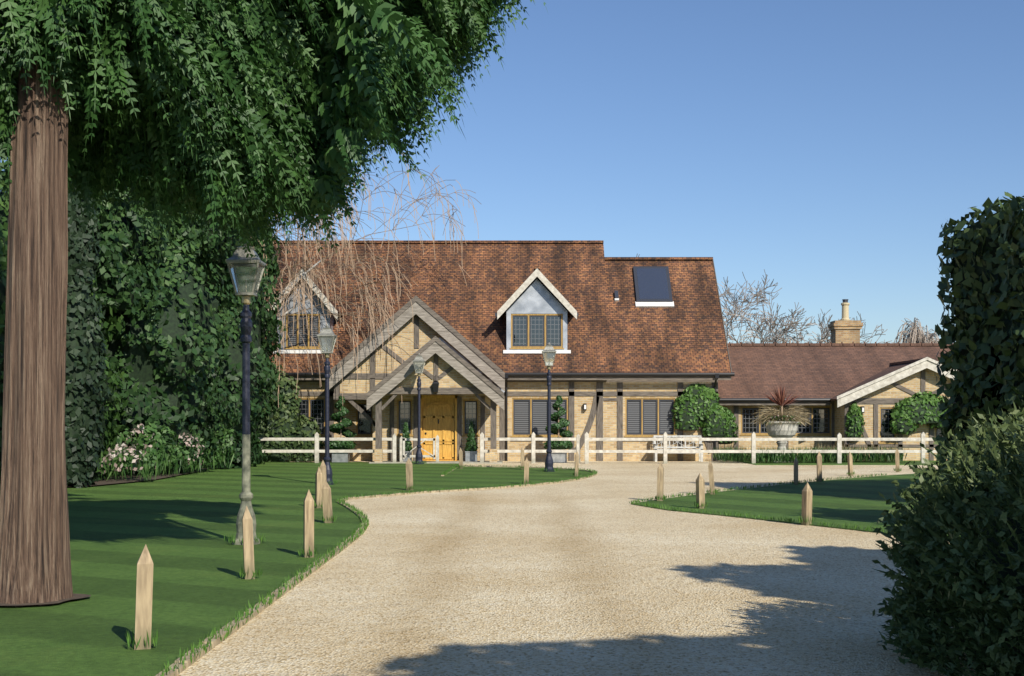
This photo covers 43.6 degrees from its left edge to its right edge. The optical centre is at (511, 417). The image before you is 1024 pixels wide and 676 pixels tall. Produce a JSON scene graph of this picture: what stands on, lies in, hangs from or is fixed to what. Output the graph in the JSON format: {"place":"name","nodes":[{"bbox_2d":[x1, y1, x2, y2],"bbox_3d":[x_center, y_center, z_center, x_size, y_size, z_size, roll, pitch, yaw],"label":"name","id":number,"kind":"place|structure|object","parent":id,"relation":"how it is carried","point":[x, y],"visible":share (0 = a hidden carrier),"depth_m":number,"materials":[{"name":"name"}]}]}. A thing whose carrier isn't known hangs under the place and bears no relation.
{"place":"outdoors","nodes":[
{"label":"outdoors","id":0,"kind":"place"},
{"bbox_2d":[65,185,113,487],"bbox_3d":[-9.822,-2.794,28.415,1.918,8.727,1.936,0,0,0],"label":"hedge","id":1,"kind":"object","parent":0,"point":[83,273],"depth_m":27.97,"materials":[{"name":"green plant"}]},
{"bbox_2d":[67,467,210,486],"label":"flower bed soil","id":2,"kind":"structure","parent":0,"point":[110,480],"depth_m":31.74,"materials":[{"name":"brown soil"}]},
{"bbox_2d":[0,161,129,488],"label":"hedge","id":3,"kind":"object","parent":2,"relation":"on","point":[113,380],"depth_m":30.28,"materials":[{"name":"green plant"}]},
{"bbox_2d":[0,166,285,474],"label":"ivy hedge","id":4,"kind":"object","parent":2,"relation":"on","point":[153,258],"depth_m":34.09,"materials":[{"name":"green plant"}]},
{"bbox_2d":[93,422,235,480],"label":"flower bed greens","id":5,"kind":"object","parent":2,"relation":"on","point":[140,439],"visible":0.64,"depth_m":32.58,"materials":[{"name":"green plant"}]},
{"bbox_2d":[99,424,203,473],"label":"flowers","id":6,"kind":"object","parent":5,"relation":"on","point":[123,445],"visible":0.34,"depth_m":30.68,"materials":[{"name":"plant"}]},
{"bbox_2d":[0,462,592,675],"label":"lawn","id":7,"kind":"structure","parent":0,"point":[181,526],"depth_m":14.80,"materials":[{"name":"green plant"}]},
{"bbox_2d":[0,593,90,605],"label":"soil around tree","id":8,"kind":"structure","parent":7,"relation":"on","point":[77,596],"depth_m":10.46,"materials":[{"name":"soil"}]},
{"bbox_2d":[134,545,152,649],"bbox_3d":[-2.451,1.194,8.521,0.122,0.712,0.108,0,0,-17],"label":"bollard","id":9,"kind":"object","parent":7,"relation":"on","point":[143,609],"visible":0.83,"depth_m":8.47,"materials":[{"name":"brown wood"}]},
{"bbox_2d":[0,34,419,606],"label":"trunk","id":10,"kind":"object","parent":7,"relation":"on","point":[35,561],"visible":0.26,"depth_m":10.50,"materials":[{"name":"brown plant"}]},
{"bbox_2d":[0,0,547,266],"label":"tree foliage","id":11,"kind":"object","parent":10,"relation":"attached to","point":[248,118],"visible":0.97,"depth_m":11.16,"materials":[{"name":"green plant"}]},
{"bbox_2d":[226,242,265,544],"bbox_3d":[-3.240,-0.310,15.600,0.410,3.720,0.410,0,0,0],"label":"lamp post","id":12,"kind":"object","parent":7,"relation":"on","point":[246,276],"visible":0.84,"depth_m":15.55,"materials":[{"name":"metal"}]},
{"bbox_2d":[242,506,254,578],"bbox_3d":[-2.511,1.190,12.194,0.116,0.719,0.097,0,0,-16],"label":"bollard","id":13,"kind":"object","parent":7,"relation":"on","point":[248,544],"visible":0.83,"depth_m":12.15,"materials":[{"name":"brown wood"}]},
{"bbox_2d":[227,225,284,465],"bbox_3d":[-9.940,-3.300,41.557,5.467,9.842,4.570,0,0,-33],"label":"holly tree","id":14,"kind":"object","parent":7,"relation":"on","point":[273,270],"depth_m":42.24,"materials":[{"name":"green plant"}]},
{"bbox_2d":[303,490,313,557],"bbox_3d":[-2.236,1.166,14.084,0.105,0.769,0.135,0,0,-17],"label":"bollard","id":15,"kind":"object","parent":7,"relation":"on","point":[308,525],"visible":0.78,"depth_m":14.04,"materials":[{"name":"brown wood"}]},
{"bbox_2d":[315,467,321,507],"bbox_3d":[-3.293,1.185,21.782,0.092,0.731,0.128,0,0,-25],"label":"bollard","id":16,"kind":"object","parent":7,"relation":"on","point":[318,487],"visible":0.89,"depth_m":21.74,"materials":[{"name":"brown wood"}]},
{"bbox_2d":[320,461,326,485],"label":"bollard","id":17,"kind":"object","parent":7,"relation":"on","point":[323,470],"visible":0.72,"depth_m":25.02,"materials":[{"name":"brown wood"}]},
{"bbox_2d":[317,324,336,484],"bbox_3d":[-4.260,-0.310,29.500,0.410,3.720,0.410,0,0,0],"label":"lamp post","id":18,"kind":"object","parent":7,"relation":"on","point":[327,336],"visible":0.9,"depth_m":29.44,"materials":[{"name":"metal"}]},
{"bbox_2d":[321,480,332,522],"bbox_3d":[-2.696,1.225,18.686,0.130,0.650,0.140,0,0,13],"label":"bollard","id":19,"kind":"object","parent":7,"relation":"on","point":[326,499],"visible":0.89,"depth_m":18.64,"materials":[{"name":"brown wood"}]},
{"bbox_2d":[259,432,395,462],"bbox_3d":[-6.506,1.016,43.600,5.132,1.068,0.100,0,0,0],"label":"fence","id":20,"kind":"object","parent":7,"relation":"on","point":[316,439],"visible":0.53,"depth_m":43.58,"materials":[{"name":"white wood"}]},
{"bbox_2d":[329,395,355,449],"bbox_3d":[-5.943,0.197,44.506,1.084,1.986,1.033,0,0,0],"label":"spiral topiary","id":21,"kind":"object","parent":7,"relation":"on","point":[339,405],"depth_m":44.32,"materials":[{"name":"green plant"}]},
{"bbox_2d":[257,145,480,406],"bbox_3d":[-8.319,-6.956,43.656,16.501,17.099,12.402,0,0,-23],"label":"birch tree","id":22,"kind":"object","parent":7,"relation":"on","point":[315,275],"depth_m":44.54,"materials":[{"name":"brown plant"}]},
{"bbox_2d":[406,458,412,489],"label":"bollard","id":23,"kind":"object","parent":7,"relation":"on","point":[409,474],"visible":0.89,"depth_m":27.16,"materials":[{"name":"brown wood"}]},
{"bbox_2d":[413,353,425,463],"bbox_3d":[-3.100,-0.310,42.700,0.410,3.720,0.410,0,0,0],"label":"lamp post","id":24,"kind":"object","parent":7,"relation":"on","point":[419,361],"visible":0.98,"depth_m":42.64,"materials":[{"name":"metal"}]},
{"bbox_2d":[459,447,462,467],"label":"bollard","id":25,"kind":"object","parent":7,"relation":"on","point":[460,457],"visible":0.89,"depth_m":38.86,"materials":[{"name":"brown wood"}]},
{"bbox_2d":[521,446,523,468],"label":"bollard","id":26,"kind":"object","parent":7,"relation":"on","point":[522,456],"visible":0.89,"depth_m":38.24,"materials":[{"name":"brown wood"}]},
{"bbox_2d":[524,458,528,483],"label":"bollard","id":27,"kind":"object","parent":7,"relation":"on","point":[526,470],"visible":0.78,"depth_m":29.57,"materials":[{"name":"brown wood"}]},
{"bbox_2d":[542,343,555,471],"bbox_3d":[1.060,-0.310,36.600,0.410,3.720,0.410,0,0,0],"label":"lamp post","id":28,"kind":"object","parent":7,"relation":"on","point":[549,352],"visible":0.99,"depth_m":36.54,"materials":[{"name":"metal"}]},
{"bbox_2d":[574,451,578,475],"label":"bollard","id":29,"kind":"object","parent":7,"relation":"on","point":[576,464],"visible":0.94,"depth_m":33.64,"materials":[{"name":"brown wood"}]},
{"bbox_2d":[332,453,349,461],"bbox_3d":[-5.950,1.360,44.500,0.580,0.380,0.580,0,0,0],"label":"planter","id":30,"kind":"object","parent":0,"point":[340,457],"visible":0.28,"depth_m":44.23,"materials":[{"name":"grey stone"}]},
{"bbox_2d":[399,451,412,460],"bbox_3d":[-3.680,1.350,44.450,0.430,0.400,0.430,0,0,0],"label":"planter","id":31,"kind":"object","parent":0,"point":[406,458],"visible":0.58,"depth_m":44.25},
{"bbox_2d":[399,422,412,450],"bbox_3d":[-3.685,0.681,44.451,0.506,1.108,0.519,0,0,0],"label":"topiary cone","id":32,"kind":"object","parent":31,"relation":"in","point":[405,434],"depth_m":44.36,"materials":[{"name":"green plant"}]},
{"bbox_2d":[329,302,504,409],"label":"gable bargeboards","id":33,"kind":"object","parent":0,"point":[450,337],"visible":0.89,"depth_m":44.65,"materials":[{"name":"grey wood"}]},
{"bbox_2d":[277,279,566,391],"bbox_3d":[-3.240,-2.916,46.441,10.480,4.215,2.932,0,0,0],"label":"house lead","id":34,"kind":"object","parent":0,"point":[536,297],"visible":0.59,"depth_m":46.25,"materials":[{"name":"grey metal"}]},
{"bbox_2d":[465,451,477,460],"bbox_3d":[-1.410,1.350,44.450,0.430,0.400,0.430,0,0,0],"label":"planter","id":35,"kind":"object","parent":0,"point":[470,455],"visible":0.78,"depth_m":44.25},
{"bbox_2d":[464,421,477,450],"bbox_3d":[-1.410,0.664,44.457,0.497,1.140,0.487,0,0,0],"label":"topiary cone","id":36,"kind":"object","parent":35,"relation":"in","point":[471,445],"depth_m":44.35,"materials":[{"name":"green plant"}]},
{"bbox_2d":[265,240,730,371],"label":"roof","id":37,"kind":"structure","parent":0,"point":[606,332],"depth_m":48.23,"materials":[{"name":"brown tile"}]},
{"bbox_2d":[0,0,1023,342],"label":"sky","id":38,"kind":"structure","parent":0,"point":[825,148],"materials":[{"name":"blue"}]},
{"bbox_2d":[551,453,566,462],"bbox_3d":[1.620,1.360,44.500,0.580,0.380,0.580,0,0,0],"label":"planter","id":39,"kind":"object","parent":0,"point":[559,457],"visible":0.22,"depth_m":44.23,"materials":[{"name":"white stone"}]},
{"bbox_2d":[177,460,998,675],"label":"driveway gravel","id":40,"kind":"structure","parent":0,"point":[598,574],"depth_m":11.34,"materials":[{"name":"beige gravel"}]},
{"bbox_2d":[254,361,324,461],"bbox_3d":[-8.443,-0.238,45.006,3.728,3.691,1.967,0,0,-24],"label":"ivy bush","id":41,"kind":"object","parent":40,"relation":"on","point":[270,425],"depth_m":44.61,"materials":[{"name":"green plant"}]},
{"bbox_2d":[155,465,596,675],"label":"lawn edging","id":42,"kind":"object","parent":40,"relation":"on","point":[214,643],"visible":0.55,"depth_m":11.24,"materials":[{"name":"beige stone"}]},
{"bbox_2d":[126,460,901,647],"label":"grass tufts","id":43,"kind":"object","parent":40,"relation":"on","point":[241,573],"visible":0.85,"depth_m":15.53,"materials":[{"name":"green plant"}]},
{"bbox_2d":[480,432,579,462],"bbox_3d":[0.616,1.010,43.600,3.404,1.079,0.100,0,0,0],"label":"fence","id":44,"kind":"object","parent":40,"relation":"on","point":[533,439],"visible":0.91,"depth_m":43.58,"materials":[{"name":"white wood"}]},
{"bbox_2d":[148,464,947,675],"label":"lawn edge tufts","id":45,"kind":"object","parent":40,"relation":"on","point":[365,520],"visible":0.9,"depth_m":16.38,"materials":[{"name":"green plant"}]},
{"bbox_2d":[543,395,572,449],"bbox_3d":[1.615,0.192,44.526,1.075,1.995,1.095,0,0,0],"label":"spiral topiary","id":46,"kind":"object","parent":40,"relation":"on","point":[559,411],"depth_m":44.33,"materials":[{"name":"green plant"}]},
{"bbox_2d":[653,435,702,461],"bbox_3d":[5.900,1.085,45.450,1.750,0.930,0.500,0,0,0],"label":"garden bench","id":47,"kind":"object","parent":40,"relation":"on","point":[655,446],"visible":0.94,"depth_m":45.64,"materials":[{"name":"paint"}]},
{"bbox_2d":[585,432,936,463],"bbox_3d":[9.652,1.005,43.300,14.386,1.091,0.100,0,0,0],"label":"fence","id":48,"kind":"object","parent":40,"relation":"on","point":[753,439],"visible":0.79,"depth_m":43.28,"materials":[{"name":"white wood"}]},
{"bbox_2d":[732,459,936,464],"bbox_3d":[18.750,1.541,44.650,21.500,0.018,5.300,0,0,0],"label":"grass strip","id":49,"kind":"object","parent":40,"relation":"on","point":[836,463],"visible":0.43,"depth_m":43.10,"materials":[{"name":"green plant"}]},
{"bbox_2d":[765,421,798,461],"bbox_3d":[9.400,0.830,44.600,1.240,1.440,1.240,0,0,0],"label":"stone urn","id":50,"kind":"object","parent":49,"relation":"on","point":[775,429],"visible":0.74,"depth_m":44.20,"materials":[{"name":"stone"}]},
{"bbox_2d":[748,405,810,425],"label":"ornamental grass","id":51,"kind":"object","parent":50,"relation":"on","point":[773,412],"visible":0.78,"depth_m":44.28,"materials":[{"name":"beige plant"}]},
{"bbox_2d":[762,416,800,423],"bbox_3d":[9.394,0.060,44.614,1.380,0.346,1.363,0,0,0],"label":"trailing plant","id":52,"kind":"object","parent":50,"relation":"on","point":[776,418],"visible":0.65,"depth_m":44.14,"materials":[{"name":"green plant"}]},
{"bbox_2d":[765,384,800,414],"bbox_3d":[9.497,-0.525,44.552,1.506,1.391,1.397,0,0,0],"label":"cordyline plant","id":53,"kind":"object","parent":50,"relation":"on","point":[779,399],"depth_m":44.49,"materials":[{"name":"red plant"}]},
{"bbox_2d":[713,445,908,462],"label":"border leaves","id":54,"kind":"object","parent":49,"relation":"on","point":[777,457],"visible":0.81,"depth_m":44.00,"materials":[{"name":"green plant"}]},
{"bbox_2d":[847,452,852,475],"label":"bollard","id":55,"kind":"object","parent":40,"relation":"on","point":[850,463],"visible":0.89,"depth_m":34.17,"materials":[{"name":"brown wood"}]},
{"bbox_2d":[895,449,899,471],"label":"bollard","id":56,"kind":"object","parent":40,"relation":"on","point":[897,464],"visible":1,"depth_m":36.46,"materials":[{"name":"brown wood"}]},
{"bbox_2d":[273,298,950,461],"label":"house","id":57,"kind":"structure","parent":0,"point":[453,378],"depth_m":46.00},
{"bbox_2d":[400,435,438,461],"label":"garden gate","id":58,"kind":"structure","parent":57,"relation":"on","point":[402,448],"depth_m":43.51,"materials":[{"name":"white wood"}]},
{"bbox_2d":[420,395,458,460],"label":"door","id":59,"kind":"structure","parent":57,"relation":"attached to","point":[441,408],"depth_m":45.10,"materials":[{"name":"yellow wood"}]},
{"bbox_2d":[289,317,671,432],"bbox_3d":[-1.146,-1.555,46.153,13.842,4.220,0.102,0,0,1],"label":"window","id":60,"kind":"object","parent":57,"relation":"attached to","point":[522,416],"visible":0.84,"depth_m":46.08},
{"bbox_2d":[288,266,936,437],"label":"windows","id":61,"kind":"structure","parent":57,"relation":"attached to","point":[638,299],"depth_m":46.30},
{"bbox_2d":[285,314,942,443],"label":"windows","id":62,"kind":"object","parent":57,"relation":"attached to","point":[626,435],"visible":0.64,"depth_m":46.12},
{"bbox_2d":[286,296,950,446],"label":"timber beams","id":63,"kind":"structure","parent":57,"relation":"attached to","point":[385,377],"depth_m":45.55,"materials":[{"name":"wood"}]},
{"bbox_2d":[329,260,933,460],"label":"timber posts","id":64,"kind":"object","parent":57,"relation":"attached to","point":[597,408],"visible":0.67,"depth_m":45.97,"materials":[{"name":"brown wood"}]},
{"bbox_2d":[636,268,668,298],"bbox_3d":[5.360,-5.115,48.778,1.120,1.314,1.230,0,0,0],"label":"skylight","id":65,"kind":"object","parent":57,"relation":"attached to","point":[652,283],"visible":1,"depth_m":48.76,"materials":[{"name":"blue glass"}]},
{"bbox_2d":[671,383,738,444],"bbox_3d":[7.019,-0.149,45.965,2.506,2.249,1.193,0,0,-27],"label":"bush","id":66,"kind":"object","parent":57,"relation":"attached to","point":[714,407],"depth_m":45.68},
{"bbox_2d":[718,342,956,400],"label":"roof","id":67,"kind":"structure","parent":57,"relation":"on","point":[832,371],"depth_m":49.52,"materials":[{"name":"brown tile"}]},
{"bbox_2d":[828,320,862,342],"bbox_3d":[13.800,-2.730,53.000,1.200,2.560,1.000,0,0,0],"label":"house chimney","id":68,"kind":"object","parent":67,"relation":"on","point":[845,331],"visible":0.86,"depth_m":52.60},
{"bbox_2d":[841,303,849,319],"bbox_3d":[13.800,-4.390,53.000,0.380,0.760,0.380,0,0,0],"label":"chimney pot","id":69,"kind":"object","parent":68,"relation":"on","point":[845,311],"visible":0.92,"depth_m":52.87,"materials":[{"name":"beige ceramic"}]},
{"bbox_2d":[890,391,946,434],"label":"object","id":70,"kind":"structure","parent":57,"relation":"attached to","point":[897,411],"depth_m":45.57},
{"bbox_2d":[272,269,956,463],"bbox_3d":[4.605,-1.910,44.557,26.830,6.920,2.715,0,0,0],"label":"trim board","id":71,"kind":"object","parent":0,"point":[895,376],"depth_m":45.66,"materials":[{"name":"white wood"}]},
{"bbox_2d":[632,474,940,533],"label":"lawn","id":72,"kind":"structure","parent":0,"point":[860,501],"depth_m":23.21,"materials":[{"name":"green plant"}]},
{"bbox_2d":[657,462,663,500],"bbox_3d":[2.748,1.178,23.714,0.117,0.743,0.140,0,0,15],"label":"bollard","id":73,"kind":"object","parent":72,"relation":"on","point":[660,480],"visible":0.89,"depth_m":23.67,"materials":[{"name":"brown wood"}]},
{"bbox_2d":[696,473,704,508],"bbox_3d":[3.192,1.237,21.685,0.133,0.626,0.130,0,0,-21],"label":"bollard","id":74,"kind":"object","parent":72,"relation":"on","point":[700,489],"visible":0.83,"depth_m":21.64,"materials":[{"name":"brown wood"}]},
{"bbox_2d":[708,460,714,493],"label":"bollard","id":75,"kind":"object","parent":72,"relation":"on","point":[711,477],"visible":0.78,"depth_m":25.67,"materials":[{"name":"brown wood"}]},
{"bbox_2d":[794,457,797,484],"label":"bollard","id":76,"kind":"object","parent":72,"relation":"on","point":[795,470],"visible":0.94,"depth_m":29.28,"materials":[{"name":"brown wood"}]},
{"bbox_2d":[801,482,811,525],"bbox_3d":[4.255,1.237,18.472,0.115,0.626,0.106,0,0,-28],"label":"bollard","id":77,"kind":"object","parent":72,"relation":"on","point":[806,500],"visible":1,"depth_m":18.43,"materials":[{"name":"brown wood"}]},
{"bbox_2d":[816,452,821,481],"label":"bollard","id":78,"kind":"object","parent":72,"relation":"on","point":[819,466],"visible":0.78,"depth_m":30.74,"materials":[{"name":"brown wood"}]},
{"bbox_2d":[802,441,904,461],"bbox_3d":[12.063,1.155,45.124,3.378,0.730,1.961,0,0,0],"label":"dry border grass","id":79,"kind":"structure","parent":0,"point":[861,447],"depth_m":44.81,"materials":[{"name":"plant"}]},
{"bbox_2d":[845,402,864,441],"bbox_3d":[12.354,0.085,46.436,0.798,1.520,1.389,0,0,0],"label":"topiary shrub","id":80,"kind":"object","parent":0,"point":[854,406],"depth_m":45.86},
{"label":"terrain","id":81,"kind":"structure","parent":0,"visible":0},
{"bbox_2d":[717,270,830,342],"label":"tree","id":82,"kind":"object","parent":81,"relation":"on","point":[741,316],"depth_m":76.24,"materials":[{"name":"plant"}]},
{"bbox_2d":[726,283,891,342],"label":"tree","id":83,"kind":"object","parent":81,"relation":"on","point":[817,336],"visible":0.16,"depth_m":79.09,"materials":[{"name":"brown plant"}]},
{"bbox_2d":[891,317,938,342],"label":"tree","id":84,"kind":"object","parent":81,"relation":"on","point":[919,337],"visible":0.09,"depth_m":83.59,"materials":[{"name":"plant"}]},
{"bbox_2d":[871,395,1023,675],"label":"bush","id":85,"kind":"object","parent":81,"relation":"on","point":[936,598],"depth_m":7.39,"materials":[{"name":"green plant"}]},
{"bbox_2d":[934,191,1023,505],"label":"clipped hedge","id":86,"kind":"object","parent":81,"relation":"on","point":[957,331],"depth_m":22.54,"materials":[{"name":"green plant"}]}
]}

